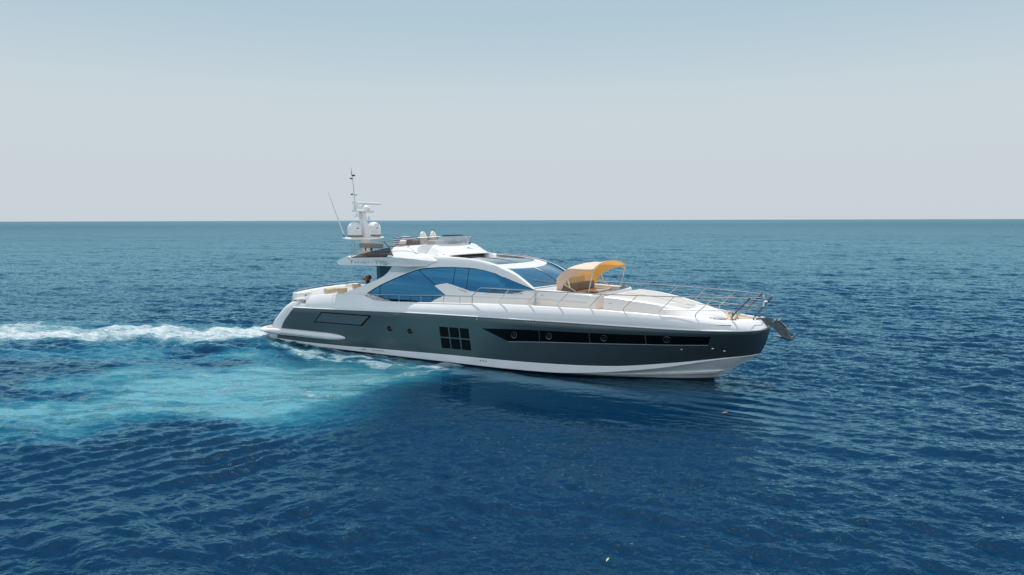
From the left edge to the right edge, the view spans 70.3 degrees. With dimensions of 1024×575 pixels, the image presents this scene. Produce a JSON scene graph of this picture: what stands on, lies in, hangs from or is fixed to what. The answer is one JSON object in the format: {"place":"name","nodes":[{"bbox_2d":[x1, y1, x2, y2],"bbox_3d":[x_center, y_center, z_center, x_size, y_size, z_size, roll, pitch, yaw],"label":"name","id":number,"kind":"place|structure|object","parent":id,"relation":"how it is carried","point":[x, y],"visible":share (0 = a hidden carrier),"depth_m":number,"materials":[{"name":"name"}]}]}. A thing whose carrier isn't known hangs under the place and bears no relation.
{"place":"outdoors","nodes":[
{"label":"outdoors","id":0,"kind":"place"},
{"bbox_2d":[0,219,1023,574],"bbox_3d":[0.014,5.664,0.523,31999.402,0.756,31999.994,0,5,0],"label":"sea water","id":1,"kind":"structure","parent":0,"point":[168,405],"depth_m":20.85,"materials":[{"name":"blue liquid"}]},
{"bbox_2d":[260,171,790,379],"bbox_3d":[-0.735,-0.749,30.689,23.840,9.020,5.893,3,6,31],"label":"motor yacht","id":2,"kind":"object","parent":1,"relation":"on","point":[461,299],"visible":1,"depth_m":27.98,"materials":[{"name":"paint"}]},
{"bbox_2d":[316,313,368,324],"bbox_3d":[-7.419,1.363,31.608,3.241,0.451,0.043,3,6,32],"label":"shell door","id":3,"kind":"structure","parent":2,"relation":"in","point":[324,317],"depth_m":31.57,"materials":[{"name":"grey paint"}]},
{"bbox_2d":[352,284,360,288],"bbox_3d":[-7.542,-0.045,35.299,0.460,0.300,0.134,0,34,3],"label":"cushion","id":4,"kind":"object","parent":2,"relation":"on","point":[354,286],"visible":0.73,"depth_m":35.22,"materials":[{"name":"beige fabric"}]},
{"bbox_2d":[362,275,371,283],"bbox_3d":[-6.747,-0.104,34.026,0.422,0.991,0.548,-4,7,-36],"label":"flower vase","id":5,"kind":"object","parent":2,"relation":"on","point":[368,278],"visible":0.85,"depth_m":33.92,"materials":[{"name":"red ceramic"}]},
{"bbox_2d":[367,286,379,296],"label":"side window","id":6,"kind":"structure","parent":2,"relation":"in","point":[377,290],"depth_m":31.30,"materials":[{"name":"blue glass"}]},
{"bbox_2d":[393,238,401,244],"bbox_3d":[-5.394,-2.168,34.307,0.420,0.360,0.134,1,11,9],"label":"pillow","id":7,"kind":"object","parent":2,"relation":"on","point":[396,242],"visible":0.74,"depth_m":34.25,"materials":[{"name":"white fabric"}]},
{"bbox_2d":[399,240,406,244],"bbox_3d":[-5.088,-2.089,33.891,0.440,0.260,0.134,4,-11,37],"label":"pillow","id":8,"kind":"object","parent":2,"relation":"on","point":[402,242],"visible":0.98,"depth_m":33.81,"materials":[{"name":"white fabric"}]},
{"bbox_2d":[399,236,412,239],"bbox_3d":[-5.024,-2.334,34.359,0.750,0.200,0.134,2,26,23],"label":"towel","id":9,"kind":"object","parent":2,"relation":"on","point":[404,237],"visible":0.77,"depth_m":34.27,"materials":[{"name":"white fabric"}]},
{"bbox_2d":[380,270,444,301],"bbox_3d":[-4.112,-0.111,30.310,3.528,1.278,0.249,3,6,31],"label":"side window","id":10,"kind":"structure","parent":2,"relation":"in","point":[412,283],"depth_m":30.33,"materials":[{"name":"blue glass"}]},
{"bbox_2d":[420,267,454,284],"bbox_3d":[-3.115,-0.487,29.745,1.869,0.755,0.190,3,6,31],"label":"side window","id":11,"kind":"structure","parent":2,"relation":"in","point":[443,275],"depth_m":29.60,"materials":[{"name":"blue glass"}]},
{"bbox_2d":[439,327,448,336],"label":"saloon window","id":12,"kind":"structure","parent":2,"relation":"in","point":[443,330],"depth_m":28.75,"materials":[{"name":"black glass"}]},
{"bbox_2d":[441,338,450,348],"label":"saloon window","id":13,"kind":"structure","parent":2,"relation":"in","point":[445,342],"depth_m":28.80,"materials":[{"name":"black glass"}]},
{"bbox_2d":[449,327,458,337],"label":"saloon window","id":14,"kind":"structure","parent":2,"relation":"in","point":[454,332],"depth_m":28.50,"materials":[{"name":"black glass"}]},
{"bbox_2d":[451,339,460,349],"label":"saloon window","id":15,"kind":"structure","parent":2,"relation":"in","point":[455,343],"depth_m":28.55,"materials":[{"name":"black glass"}]},
{"bbox_2d":[453,268,468,288],"bbox_3d":[-2.038,-0.344,29.079,0.686,0.919,0.219,3,6,31],"label":"side window","id":16,"kind":"structure","parent":2,"relation":"in","point":[461,274],"depth_m":29.05,"materials":[{"name":"blue glass"}]},
{"bbox_2d":[459,328,469,338],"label":"saloon window","id":17,"kind":"structure","parent":2,"relation":"in","point":[464,332],"depth_m":28.23,"materials":[{"name":"black glass"}]},
{"bbox_2d":[461,339,470,349],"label":"saloon window","id":18,"kind":"structure","parent":2,"relation":"in","point":[465,344],"depth_m":28.31,"materials":[{"name":"black glass"}]},
{"bbox_2d":[467,268,531,293],"bbox_3d":[-0.494,-0.219,28.150,2.938,0.993,0.260,3,6,31],"label":"side window","id":19,"kind":"structure","parent":2,"relation":"in","point":[477,278],"depth_m":28.34,"materials":[{"name":"blue glass"}]},
{"bbox_2d":[482,328,539,341],"bbox_3d":[-0.079,1.769,27.217,2.427,0.516,0.082,3,6,28],"label":"cabin window","id":20,"kind":"structure","parent":2,"relation":"in","point":[522,335],"depth_m":27.06,"materials":[{"name":"black glass"}]},
{"bbox_2d":[539,330,589,342],"bbox_3d":[1.874,1.799,26.239,1.905,0.455,0.113,2,6,24],"label":"cabin window","id":21,"kind":"structure","parent":2,"relation":"in","point":[557,336],"depth_m":26.20,"materials":[{"name":"black glass"}]},
{"bbox_2d":[590,333,645,343],"bbox_3d":[3.692,1.813,25.515,1.969,0.392,0.136,2,6,19],"label":"cabin window","id":22,"kind":"structure","parent":2,"relation":"in","point":[594,337],"depth_m":25.48,"materials":[{"name":"black glass"}]},
{"bbox_2d":[646,335,709,344],"bbox_3d":[5.683,1.824,24.949,2.170,0.350,0.201,1,5,11],"label":"cabin window","id":23,"kind":"structure","parent":2,"relation":"in","point":[658,340],"depth_m":24.92,"materials":[{"name":"black glass"}]},
{"bbox_2d":[773,329,795,340],"bbox_3d":[9.247,1.489,24.760,0.720,0.669,0.440,3,6,31],"label":"anchor","id":24,"kind":"object","parent":2,"relation":"hanging from","point":[790,338],"visible":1,"depth_m":24.70,"materials":[{"name":"metal"}]},
{"bbox_2d":[0,0,1023,221],"label":"sky","id":25,"kind":"structure","parent":0,"point":[111,110],"materials":[{"name":"blue"}]}
]}

